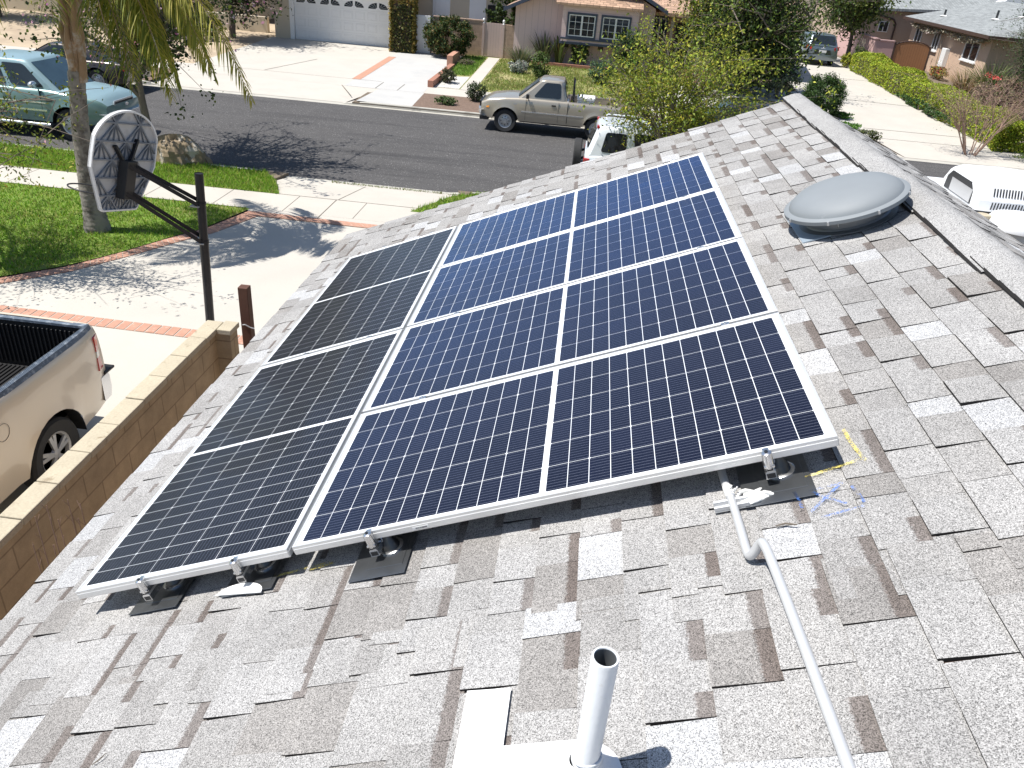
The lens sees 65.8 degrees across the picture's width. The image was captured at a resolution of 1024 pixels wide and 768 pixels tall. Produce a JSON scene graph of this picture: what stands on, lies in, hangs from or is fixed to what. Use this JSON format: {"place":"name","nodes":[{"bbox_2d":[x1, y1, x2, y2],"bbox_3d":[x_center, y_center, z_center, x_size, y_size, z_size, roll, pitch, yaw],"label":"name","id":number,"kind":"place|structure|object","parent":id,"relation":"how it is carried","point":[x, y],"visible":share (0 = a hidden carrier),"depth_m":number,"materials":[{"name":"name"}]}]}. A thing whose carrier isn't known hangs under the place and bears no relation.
{"place":"outdoors","nodes":[
{"label":"outdoors","id":0,"kind":"place"},
{"bbox_2d":[33,500,85,573],"bbox_3d":[-2.769,1.695,5.198,0.076,2.361,0.405,11,30,11],"label":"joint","id":1,"kind":"object","parent":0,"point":[40,537],"visible":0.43,"depth_m":4.70,"materials":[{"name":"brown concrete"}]},
{"bbox_2d":[0,8,275,62],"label":"dirt yard","id":2,"kind":"structure","parent":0,"point":[13,23],"depth_m":36.64,"materials":[{"name":"beige soil"}]},
{"bbox_2d":[202,0,293,37],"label":"blossom tree","id":3,"kind":"object","parent":2,"relation":"on","point":[232,27],"visible":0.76,"depth_m":36.42,"materials":[{"name":"green plant"}]},
{"bbox_2d":[0,140,279,193],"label":"parkway lawn","id":4,"kind":"structure","parent":0,"point":[155,165],"depth_m":18.26,"materials":[{"name":"green plant"}]},
{"bbox_2d":[8,165,288,187],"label":"verge ground","id":5,"kind":"structure","parent":0,"point":[279,175],"depth_m":19.21,"materials":[{"name":"soil"}]},
{"bbox_2d":[156,134,212,165],"bbox_3d":[-8.097,-5.714,19.269,1.512,0.715,0.812,7,29,3],"label":"boulder","id":6,"kind":"object","parent":5,"relation":"on","point":[181,149],"visible":0.86,"depth_m":19.09,"materials":[{"name":"beige stone"}]},
{"bbox_2d":[0,216,366,513],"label":"driveway","id":7,"kind":"structure","parent":0,"point":[274,263],"depth_m":12.88,"materials":[{"name":"concrete"}]},
{"bbox_2d":[0,312,113,502],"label":"pickup truck","id":8,"kind":"object","parent":7,"relation":"on","point":[55,382],"visible":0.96,"depth_m":8.20,"materials":[{"name":"beige paint"}]},
{"bbox_2d":[0,305,242,344],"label":"brick edging","id":9,"kind":"object","parent":7,"relation":"on","point":[138,327],"visible":0.5,"depth_m":11.67,"materials":[{"name":"red brick"}]},
{"bbox_2d":[67,110,214,320],"bbox_3d":[-4.476,-1.605,9.682,0.852,3.459,1.330,27,36,34],"label":"basketball hoop","id":10,"kind":"object","parent":7,"relation":"on","point":[122,154],"visible":0.99,"depth_m":8.97,"materials":[{"name":"black paint"}]},
{"bbox_2d":[0,181,377,277],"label":"yard ground","id":11,"kind":"structure","parent":0,"point":[132,248],"depth_m":14.64,"materials":[{"name":"green plant"}]},
{"bbox_2d":[0,0,111,189],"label":"leafy tree","id":12,"kind":"object","parent":11,"relation":"on","point":[12,122],"visible":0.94,"depth_m":11.70,"materials":[{"name":"green plant"}]},
{"bbox_2d":[0,320,239,619],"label":"block wall","id":13,"kind":"structure","parent":11,"relation":"on","point":[94,468],"depth_m":6.16,"materials":[{"name":"beige concrete"}]},
{"bbox_2d":[0,0,255,233],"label":"palm tree","id":14,"kind":"object","parent":11,"relation":"on","point":[148,31],"visible":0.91,"depth_m":13.07,"materials":[{"name":"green plant"}]},
{"bbox_2d":[0,211,257,283],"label":"brick edging","id":15,"kind":"object","parent":11,"relation":"on","point":[240,218],"visible":0.92,"depth_m":14.07,"materials":[{"name":"brick"}]},
{"bbox_2d":[238,284,254,347],"bbox_3d":[-2.784,-0.006,8.577,0.142,2.250,0.118,7,29,3],"label":"wooden post","id":16,"kind":"object","parent":11,"relation":"on","point":[246,312],"visible":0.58,"depth_m":8.14,"materials":[{"name":"brown wood"}]},
{"bbox_2d":[252,211,376,227],"bbox_3d":[-1.875,-3.111,16.209,7.265,0.014,0.256,7,29,4],"label":"brick edging","id":17,"kind":"object","parent":11,"relation":"on","point":[310,219],"visible":0.37,"depth_m":16.35,"materials":[{"name":"brick"}]},
{"bbox_2d":[0,93,1023,767],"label":"house","id":18,"kind":"structure","parent":11,"relation":"on","point":[898,549],"depth_m":2.61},
{"bbox_2d":[128,576,194,615],"bbox_3d":[-1.462,0.811,3.306,0.230,0.104,0.275,-14,26,14],"label":"roof flashing","id":19,"kind":"object","parent":18,"relation":"attached to","point":[170,594],"visible":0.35,"depth_m":3.27,"materials":[{"name":"metal"}]},
{"bbox_2d":[135,575,164,600],"bbox_3d":[-1.280,-0.172,5.026,0.035,0.106,4.197,-14,26,14],"label":"mounting rail","id":20,"kind":"object","parent":19,"relation":"attached to","point":[149,592],"visible":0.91,"depth_m":3.21,"materials":[{"name":"metal"}]},
{"bbox_2d":[75,329,403,598],"bbox_3d":[-1.233,0.281,4.057,1.004,0.040,2.024,-14,26,14],"label":"solar panel","id":21,"kind":"object","parent":20,"relation":"attached to","point":[246,480],"visible":0.94,"depth_m":3.74,"materials":[{"name":"glass"}]},
{"bbox_2d":[261,226,457,366],"bbox_3d":[-1.026,-0.700,5.833,1.004,0.040,2.024,-14,26,14],"label":"solar panel","id":22,"kind":"object","parent":20,"relation":"attached to","point":[376,292],"visible":0.93,"depth_m":5.62,"materials":[{"name":"glass"}]},
{"bbox_2d":[221,558,286,597],"bbox_3d":[-1.046,0.710,3.202,0.230,0.104,0.275,-14,26,14],"label":"roof mount","id":23,"kind":"object","parent":18,"relation":"attached to","point":[264,575],"visible":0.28,"depth_m":3.18,"materials":[{"name":"metal"}]},
{"bbox_2d":[213,582,261,595],"bbox_3d":[-1.080,0.815,3.130,0.233,0.005,0.077,-13,26,14],"label":"sealant patch","id":24,"kind":"object","parent":23,"relation":"attached to","point":[244,588],"visible":1,"depth_m":3.13,"materials":[{"name":"white paint"}]},
{"bbox_2d":[229,556,255,582],"bbox_3d":[-0.865,-0.273,4.922,0.035,0.106,4.197,-14,26,14],"label":"mounting rail","id":25,"kind":"object","parent":23,"relation":"attached to","point":[242,574],"visible":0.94,"depth_m":3.11,"materials":[{"name":"metal"}]},
{"bbox_2d":[348,531,416,582],"bbox_3d":[-0.504,0.604,3.018,0.230,0.104,0.275,-14,26,14],"label":"flashing","id":26,"kind":"object","parent":18,"relation":"attached to","point":[392,558],"visible":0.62,"depth_m":3.00,"materials":[{"name":"metal"}]},
{"bbox_2d":[363,529,382,556],"bbox_3d":[-0.317,-0.405,4.785,0.035,0.106,4.197,-14,26,14],"label":"clamp","id":27,"kind":"object","parent":26,"relation":"attached to","point":[374,546],"visible":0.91,"depth_m":2.97,"materials":[{"name":"metal"}]},
{"bbox_2d":[292,312,838,554],"bbox_3d":[0.161,0.175,3.256,2.025,0.042,1.006,-14,26,14],"label":"solar panel","id":28,"kind":"object","parent":27,"relation":"attached to","point":[744,392],"visible":1,"depth_m":3.13,"materials":[{"name":"glass"}]},
{"bbox_2d":[362,237,777,412],"bbox_3d":[0.265,-0.316,4.145,2.025,0.042,1.004,-14,26,14],"label":"solar panel","id":29,"kind":"object","parent":27,"relation":"attached to","point":[701,289],"visible":0.93,"depth_m":4.06,"materials":[{"name":"glass"}]},
{"bbox_2d":[407,188,741,326],"bbox_3d":[0.368,-0.807,5.033,2.025,0.042,1.004,-14,26,14],"label":"solar panel","id":30,"kind":"object","parent":27,"relation":"attached to","point":[668,229],"visible":0.9,"depth_m":4.96,"materials":[{"name":"glass"}]},
{"bbox_2d":[437,153,718,267],"bbox_3d":[0.471,-1.298,5.921,2.025,0.042,1.004,-14,26,14],"label":"solar panel","id":31,"kind":"object","parent":27,"relation":"attached to","point":[643,189],"visible":0.94,"depth_m":5.86,"materials":[{"name":"glass"}]},
{"bbox_2d":[453,646,621,767],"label":"vent pipe","id":32,"kind":"object","parent":18,"relation":"on","point":[481,738],"visible":1,"depth_m":2.04,"materials":[{"name":"metal"}]},
{"bbox_2d":[736,453,817,507],"bbox_3d":[0.875,0.271,2.673,0.230,0.104,0.275,-14,26,14],"label":"roof mount","id":33,"kind":"object","parent":18,"relation":"attached to","point":[793,479],"visible":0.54,"depth_m":2.67,"materials":[{"name":"metal"}]},
{"bbox_2d":[761,447,776,479],"bbox_3d":[1.062,-0.738,4.441,0.035,0.106,4.197,-14,26,14],"label":"mounting rail","id":34,"kind":"object","parent":33,"relation":"attached to","point":[767,461],"visible":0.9,"depth_m":2.62,"materials":[{"name":"metal"}]},
{"bbox_2d":[713,469,855,767],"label":"conduit","id":35,"kind":"object","parent":18,"relation":"on","point":[732,502],"visible":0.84,"depth_m":2.12,"materials":[{"name":"white metal"}]},
{"bbox_2d":[784,172,910,243],"bbox_3d":[1.851,-1.021,4.397,0.652,0.202,0.652,-14,26,14],"label":"attic vent","id":36,"kind":"object","parent":18,"relation":"on","point":[849,203],"visible":1,"depth_m":4.25,"materials":[{"name":"grey paint"}]},
{"bbox_2d":[927,164,1023,244],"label":"motorhome","id":37,"kind":"object","parent":11,"relation":"on","point":[994,195],"visible":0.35,"depth_m":8.22,"materials":[{"name":"paint"}]},
{"bbox_2d":[0,165,419,221],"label":"sidewalk","id":38,"kind":"structure","parent":0,"point":[311,205],"depth_m":17.29,"materials":[{"name":"concrete"}]},
{"bbox_2d":[164,70,377,101],"bbox_3d":[-9.121,-10.998,29.216,8.000,0.116,2.640,7,29,3],"label":"driveway apron","id":39,"kind":"object","parent":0,"point":[295,89],"visible":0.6,"depth_m":29.18,"materials":[{"name":"concrete"}]},
{"bbox_2d":[180,37,396,85],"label":"driveway","id":40,"kind":"structure","parent":0,"point":[335,62],"depth_m":34.19,"materials":[{"name":"concrete"}]},
{"bbox_2d":[248,208,384,224],"bbox_3d":[17.151,-1.019,15.419,45.950,0.001,0.330,7,29,3],"label":"sidewalk infill","id":41,"kind":"object","parent":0,"point":[322,217],"visible":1,"depth_m":16.59,"materials":[{"name":"concrete"}]},
{"bbox_2d":[277,178,455,207],"bbox_3d":[-3.341,-4.415,18.424,5.300,0.107,1.680,7,29,3],"label":"driveway apron","id":42,"kind":"object","parent":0,"point":[337,191],"visible":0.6,"depth_m":18.45,"materials":[{"name":"concrete"}]},
{"bbox_2d":[356,89,423,105],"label":"parkway paving","id":43,"kind":"structure","parent":0,"point":[395,97],"depth_m":28.83,"materials":[{"name":"concrete"}]},
{"bbox_2d":[345,52,462,92],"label":"driveway","id":44,"kind":"structure","parent":0,"point":[416,71],"depth_m":33.29,"materials":[{"name":"concrete"}]},
{"bbox_2d":[411,191,487,211],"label":"parkway turf","id":45,"kind":"structure","parent":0,"point":[440,202],"depth_m":18.13,"materials":[{"name":"green plant"}]},
{"bbox_2d":[548,0,841,151],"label":"young tree","id":46,"kind":"object","parent":45,"relation":"on","point":[681,115],"visible":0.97,"depth_m":17.56,"materials":[{"name":"green plant"}]},
{"bbox_2d":[0,84,958,192],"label":"street","id":47,"kind":"structure","parent":0,"point":[383,147],"depth_m":23.22,"materials":[{"name":"grey asphalt"}]},
{"bbox_2d":[0,49,140,140],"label":"pickup truck","id":48,"kind":"object","parent":47,"relation":"on","point":[45,69],"visible":0.63,"depth_m":20.51,"materials":[{"name":"teal paint"}]},
{"bbox_2d":[31,40,149,84],"bbox_3d":[-15.027,-10.939,26.962,4.730,1.396,1.804,7,29,3],"label":"parked car","id":49,"kind":"object","parent":47,"relation":"on","point":[99,77],"visible":0.16,"depth_m":26.17,"materials":[{"name":"grey paint"}]},
{"bbox_2d":[2,0,282,121],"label":"blossom tree","id":50,"kind":"object","parent":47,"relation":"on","point":[140,94],"visible":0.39,"depth_m":18.20,"materials":[{"name":"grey plant"}]},
{"bbox_2d":[20,144,483,194],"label":"kerb","id":51,"kind":"structure","parent":47,"relation":"on","point":[304,178],"depth_m":19.30,"materials":[{"name":"concrete"}]},
{"bbox_2d":[478,75,635,137],"bbox_3d":[1.510,-9.218,25.966,5.160,1.850,2.000,7,29,3],"label":"pickup truck","id":52,"kind":"object","parent":47,"relation":"on","point":[546,99],"visible":0.75,"depth_m":25.34,"materials":[{"name":"beige paint"}]},
{"bbox_2d":[133,80,1023,169],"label":"kerb","id":53,"kind":"structure","parent":47,"relation":"on","point":[432,112],"depth_m":27.67,"materials":[{"name":"concrete"}]},
{"bbox_2d":[572,114,684,164],"bbox_3d":[3.881,-5.538,19.788,4.710,1.852,1.804,7,29,3],"label":"suv","id":54,"kind":"object","parent":47,"relation":"on","point":[599,137],"visible":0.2,"depth_m":19.01,"materials":[{"name":"white paint"}]},
{"bbox_2d":[460,57,499,89],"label":"walkway","id":55,"kind":"structure","parent":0,"point":[482,71],"depth_m":34.87,"materials":[{"name":"concrete"}]},
{"bbox_2d":[386,87,666,115],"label":"sidewalk","id":56,"kind":"structure","parent":0,"point":[445,91],"depth_m":30.54,"materials":[{"name":"concrete"}]},
{"bbox_2d":[413,93,666,121],"bbox_3d":[4.572,-9.457,28.464,16.200,0.017,2.660,7,29,3],"label":"mulch bed","id":57,"kind":"object","parent":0,"point":[427,100],"visible":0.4,"depth_m":28.54,"materials":[{"name":"brown soil"}]},
{"bbox_2d":[465,80,487,101],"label":"bush","id":58,"kind":"object","parent":57,"relation":"on","point":[478,94],"visible":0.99,"depth_m":29.19,"materials":[{"name":"green plant"}]},
{"bbox_2d":[435,55,785,105],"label":"front lawn","id":59,"kind":"structure","parent":0,"point":[509,77],"depth_m":34.49,"materials":[{"name":"green plant"}]},
{"bbox_2d":[452,53,486,75],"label":"verge grass","id":60,"kind":"structure","parent":59,"relation":"on","point":[470,70],"depth_m":35.73,"materials":[{"name":"green plant"}]},
{"bbox_2d":[502,44,541,65],"bbox_3d":[0.436,-15.255,36.779,2.530,0.996,2.363,14,30,15],"label":"grass clump","id":61,"kind":"object","parent":59,"relation":"on","point":[522,56],"visible":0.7,"depth_m":36.77,"materials":[{"name":"green plant"}]},
{"bbox_2d":[530,51,550,77],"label":"round bush","id":62,"kind":"object","parent":59,"relation":"on","point":[538,70],"visible":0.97,"depth_m":34.13,"materials":[{"name":"green plant"}]},
{"bbox_2d":[528,29,558,58],"bbox_3d":[1.629,-16.190,37.985,2.012,1.559,1.786,7,29,3],"label":"flax clump","id":63,"kind":"object","parent":59,"relation":"on","point":[543,48],"visible":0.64,"depth_m":37.82,"materials":[{"name":"green plant"}]},
{"bbox_2d":[585,57,618,83],"bbox_3d":[3.957,-13.601,34.436,1.470,1.168,1.176,-8,32,-21],"label":"round bush","id":64,"kind":"object","parent":59,"relation":"on","point":[596,68],"visible":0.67,"depth_m":34.24,"materials":[{"name":"green plant"}]},
{"bbox_2d":[269,0,1023,150],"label":"yard ground","id":65,"kind":"structure","parent":0,"point":[946,82],"depth_m":43.28,"materials":[{"name":"soil"}]},
{"bbox_2d":[0,0,269,32],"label":"wall","id":66,"kind":"structure","parent":65,"relation":"on","point":[255,27],"depth_m":40.48,"materials":[{"name":"beige paint"}]},
{"bbox_2d":[192,0,273,18],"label":"house","id":67,"kind":"structure","parent":65,"relation":"on","point":[269,11],"depth_m":43.81,"materials":[{"name":"beige paint"}]},
{"bbox_2d":[273,0,514,47],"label":"garage house","id":68,"kind":"structure","parent":65,"relation":"on","point":[361,22],"depth_m":38.98,"materials":[{"name":"beige paint"}]},
{"bbox_2d":[294,0,389,47],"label":"garage door","id":69,"kind":"structure","parent":68,"relation":"in","point":[358,22],"depth_m":38.83,"materials":[{"name":"white paint"}]},
{"bbox_2d":[432,0,449,23],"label":"side door","id":70,"kind":"structure","parent":68,"relation":"in","point":[440,7],"depth_m":42.81,"materials":[{"name":"white paint"}]},
{"bbox_2d":[469,0,485,19],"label":"side door","id":71,"kind":"structure","parent":68,"relation":"in","point":[476,8],"depth_m":42.73,"materials":[{"name":"white wood"}]},
{"bbox_2d":[388,0,419,53],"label":"ivy column","id":72,"kind":"structure","parent":65,"relation":"on","point":[402,28],"depth_m":37.48,"materials":[{"name":"green plant"}]},
{"bbox_2d":[416,15,430,52],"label":"white gate","id":73,"kind":"structure","parent":65,"relation":"on","point":[421,21],"depth_m":38.11,"materials":[{"name":"metal"}]},
{"bbox_2d":[420,14,477,56],"bbox_3d":[-2.972,-16.418,37.400,2.661,2.001,2.064,7,29,3],"label":"round hedge","id":74,"kind":"object","parent":65,"relation":"on","point":[438,33],"visible":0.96,"depth_m":37.02,"materials":[{"name":"green plant"}]},
{"bbox_2d":[433,15,514,58],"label":"block wall","id":75,"kind":"structure","parent":65,"relation":"on","point":[476,44],"depth_m":38.47,"materials":[{"name":"beige concrete"}]},
{"bbox_2d":[481,18,504,57],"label":"garden gate","id":76,"kind":"structure","parent":65,"relation":"on","point":[492,38],"depth_m":38.49,"materials":[{"name":"beige wood"}]},
{"bbox_2d":[483,0,516,24],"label":"bush","id":77,"kind":"object","parent":65,"relation":"on","point":[498,13],"visible":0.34,"depth_m":40.65,"materials":[{"name":"green plant"}]},
{"bbox_2d":[610,27,651,73],"bbox_3d":[5.655,-15.575,37.117,1.742,2.091,1.374,-11,33,-27],"label":"bush","id":78,"kind":"object","parent":65,"relation":"on","point":[625,53],"visible":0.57,"depth_m":36.95,"materials":[{"name":"green plant"}]},
{"bbox_2d":[503,0,799,71],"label":"pink house","id":79,"kind":"structure","parent":65,"relation":"on","point":[577,22],"depth_m":37.56,"materials":[{"name":"pink paint"}]},
{"bbox_2d":[565,12,597,39],"bbox_3d":[3.256,-16.755,37.059,1.400,1.100,0.054,7,29,3],"label":"window","id":80,"kind":"structure","parent":79,"relation":"in","point":[579,25],"depth_m":37.06,"materials":[{"name":"white glass"}]},
{"bbox_2d":[599,15,631,42],"bbox_3d":[4.823,-16.574,36.977,1.400,1.100,0.054,7,29,3],"label":"window","id":81,"kind":"structure","parent":79,"relation":"in","point":[615,24],"depth_m":36.94,"materials":[{"name":"white glass"}]},
{"bbox_2d":[650,15,668,53],"bbox_3d":[7.322,-17.501,39.711,0.780,1.750,0.054,7,29,3],"label":"window","id":82,"kind":"structure","parent":79,"relation":"in","point":[664,19],"depth_m":39.58,"materials":[{"name":"black glass"}]},
{"bbox_2d":[671,23,692,66],"bbox_3d":[8.561,-17.012,39.817,0.900,2.000,0.090,7,29,3],"label":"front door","id":83,"kind":"structure","parent":79,"relation":"in","point":[677,26],"depth_m":39.72,"materials":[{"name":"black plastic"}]},
{"bbox_2d":[665,82,796,107],"bbox_3d":[9.191,-12.395,34.136,7.300,0.158,7.900,7,29,3],"label":"gravel bed","id":84,"kind":"object","parent":65,"relation":"on","point":[771,96],"visible":0.17,"depth_m":35.16,"materials":[{"name":"brown gravel"}]},
{"bbox_2d":[659,0,727,71],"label":"citrus tree","id":85,"kind":"object","parent":84,"relation":"on","point":[691,4],"visible":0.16,"depth_m":35.31,"materials":[{"name":"green plant"}]},
{"bbox_2d":[764,53,803,98],"bbox_3d":[11.682,-13.198,34.093,1.659,1.937,1.576,-10,33,-25],"label":"silver shrub","id":86,"kind":"object","parent":84,"relation":"on","point":[781,82],"visible":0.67,"depth_m":33.98,"materials":[{"name":"green plant"}]},
{"bbox_2d":[664,0,866,98],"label":"citrus tree","id":87,"kind":"object","parent":65,"relation":"on","point":[781,20],"visible":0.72,"depth_m":33.24,"materials":[{"name":"green plant"}]},
{"bbox_2d":[839,118,869,136],"bbox_3d":[12.528,-10.356,31.142,1.900,0.096,4.800,7,29,3],"label":"gravel bed","id":88,"kind":"object","parent":65,"relation":"on","point":[842,120],"visible":0.17,"depth_m":31.18,"materials":[{"name":"beige gravel"}]},
{"bbox_2d":[801,71,849,115],"bbox_3d":[12.414,-11.490,31.466,1.818,1.774,1.935,7,29,3],"label":"ball hedge","id":89,"kind":"object","parent":88,"relation":"on","point":[814,89],"visible":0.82,"depth_m":31.12,"materials":[{"name":"green plant"}]},
{"bbox_2d":[804,0,911,54],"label":"citrus tree","id":90,"kind":"object","parent":65,"relation":"on","point":[853,15],"visible":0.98,"depth_m":45.99,"materials":[{"name":"green plant"}]},
{"bbox_2d":[837,26,894,57],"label":"side fence wall","id":91,"kind":"structure","parent":65,"relation":"on","point":[872,44],"depth_m":46.18,"materials":[{"name":"pink paint"}]},
{"bbox_2d":[890,41,931,70],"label":"wooden gate","id":92,"kind":"structure","parent":91,"relation":"attached to","point":[912,54],"depth_m":45.35,"materials":[{"name":"brown wood"}]},
{"bbox_2d":[811,0,1023,94],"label":"beige house","id":93,"kind":"structure","parent":65,"relation":"on","point":[976,18],"depth_m":45.42,"materials":[{"name":"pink paint"}]},
{"bbox_2d":[911,23,989,65],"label":"trained vine","id":94,"kind":"object","parent":93,"relation":"attached to","point":[927,29],"visible":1,"depth_m":43.94,"materials":[{"name":"green plant"}]},
{"bbox_2d":[959,43,981,63],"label":"window","id":95,"kind":"structure","parent":93,"relation":"in","point":[971,51],"depth_m":41.80,"materials":[{"name":"white glass"}]},
{"bbox_2d":[895,91,951,122],"bbox_3d":[17.864,-12.209,34.663,0.527,0.602,6.926,7,29,3],"label":"hedge weed","id":96,"kind":"object","parent":65,"relation":"on","point":[928,110],"visible":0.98,"depth_m":34.01,"materials":[{"name":"green plant"}]},
{"bbox_2d":[849,50,1023,152],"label":"long hedge","id":97,"kind":"object","parent":65,"relation":"on","point":[869,65],"visible":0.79,"depth_m":34.22,"materials":[{"name":"green plant"}]},
{"bbox_2d":[974,75,1023,116],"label":"brown shrub","id":98,"kind":"object","parent":65,"relation":"on","point":[1014,86],"visible":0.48,"depth_m":34.44,"materials":[{"name":"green plant"}]},
{"bbox_2d":[985,0,1023,99],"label":"feathery tree","id":99,"kind":"object","parent":65,"relation":"on","point":[1019,55],"visible":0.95,"depth_m":37.43,"materials":[{"name":"green plant"}]},
{"bbox_2d":[699,97,778,123],"bbox_3d":[7.449,-8.412,25.744,4.630,1.556,2.000,7,29,3],"label":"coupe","id":100,"kind":"object","parent":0,"point":[758,107],"visible":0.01,"depth_m":25.00,"materials":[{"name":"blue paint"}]},
{"bbox_2d":[787,55,1006,149],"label":"driveway","id":101,"kind":"structure","parent":0,"point":[897,118],"depth_m":33.55,"materials":[{"name":"concrete"}]},
{"bbox_2d":[791,30,838,64],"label":"crossover","id":102,"kind":"object","parent":101,"relation":"on","point":[832,50],"visible":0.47,"depth_m":44.57,"materials":[{"name":"paint"}]},
{"bbox_2d":[877,138,1023,168],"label":"driveway apron","id":103,"kind":"object","parent":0,"point":[931,151],"visible":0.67,"depth_m":27.76,"materials":[{"name":"concrete"}]},
{"bbox_2d":[878,49,1023,155],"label":"bare tree","id":104,"kind":"object","parent":103,"relation":"on","point":[964,110],"visible":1,"depth_m":27.26,"materials":[{"name":"brown plant"}]},
{"bbox_2d":[936,67,996,94],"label":"fountain grass","id":105,"kind":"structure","parent":0,"point":[964,85],"depth_m":39.23,"materials":[{"name":"brown plant"}]},
{"bbox_2d":[960,61,1022,95],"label":"fountain grass","id":106,"kind":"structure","parent":0,"point":[978,77],"depth_m":38.96,"materials":[{"name":"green plant"}]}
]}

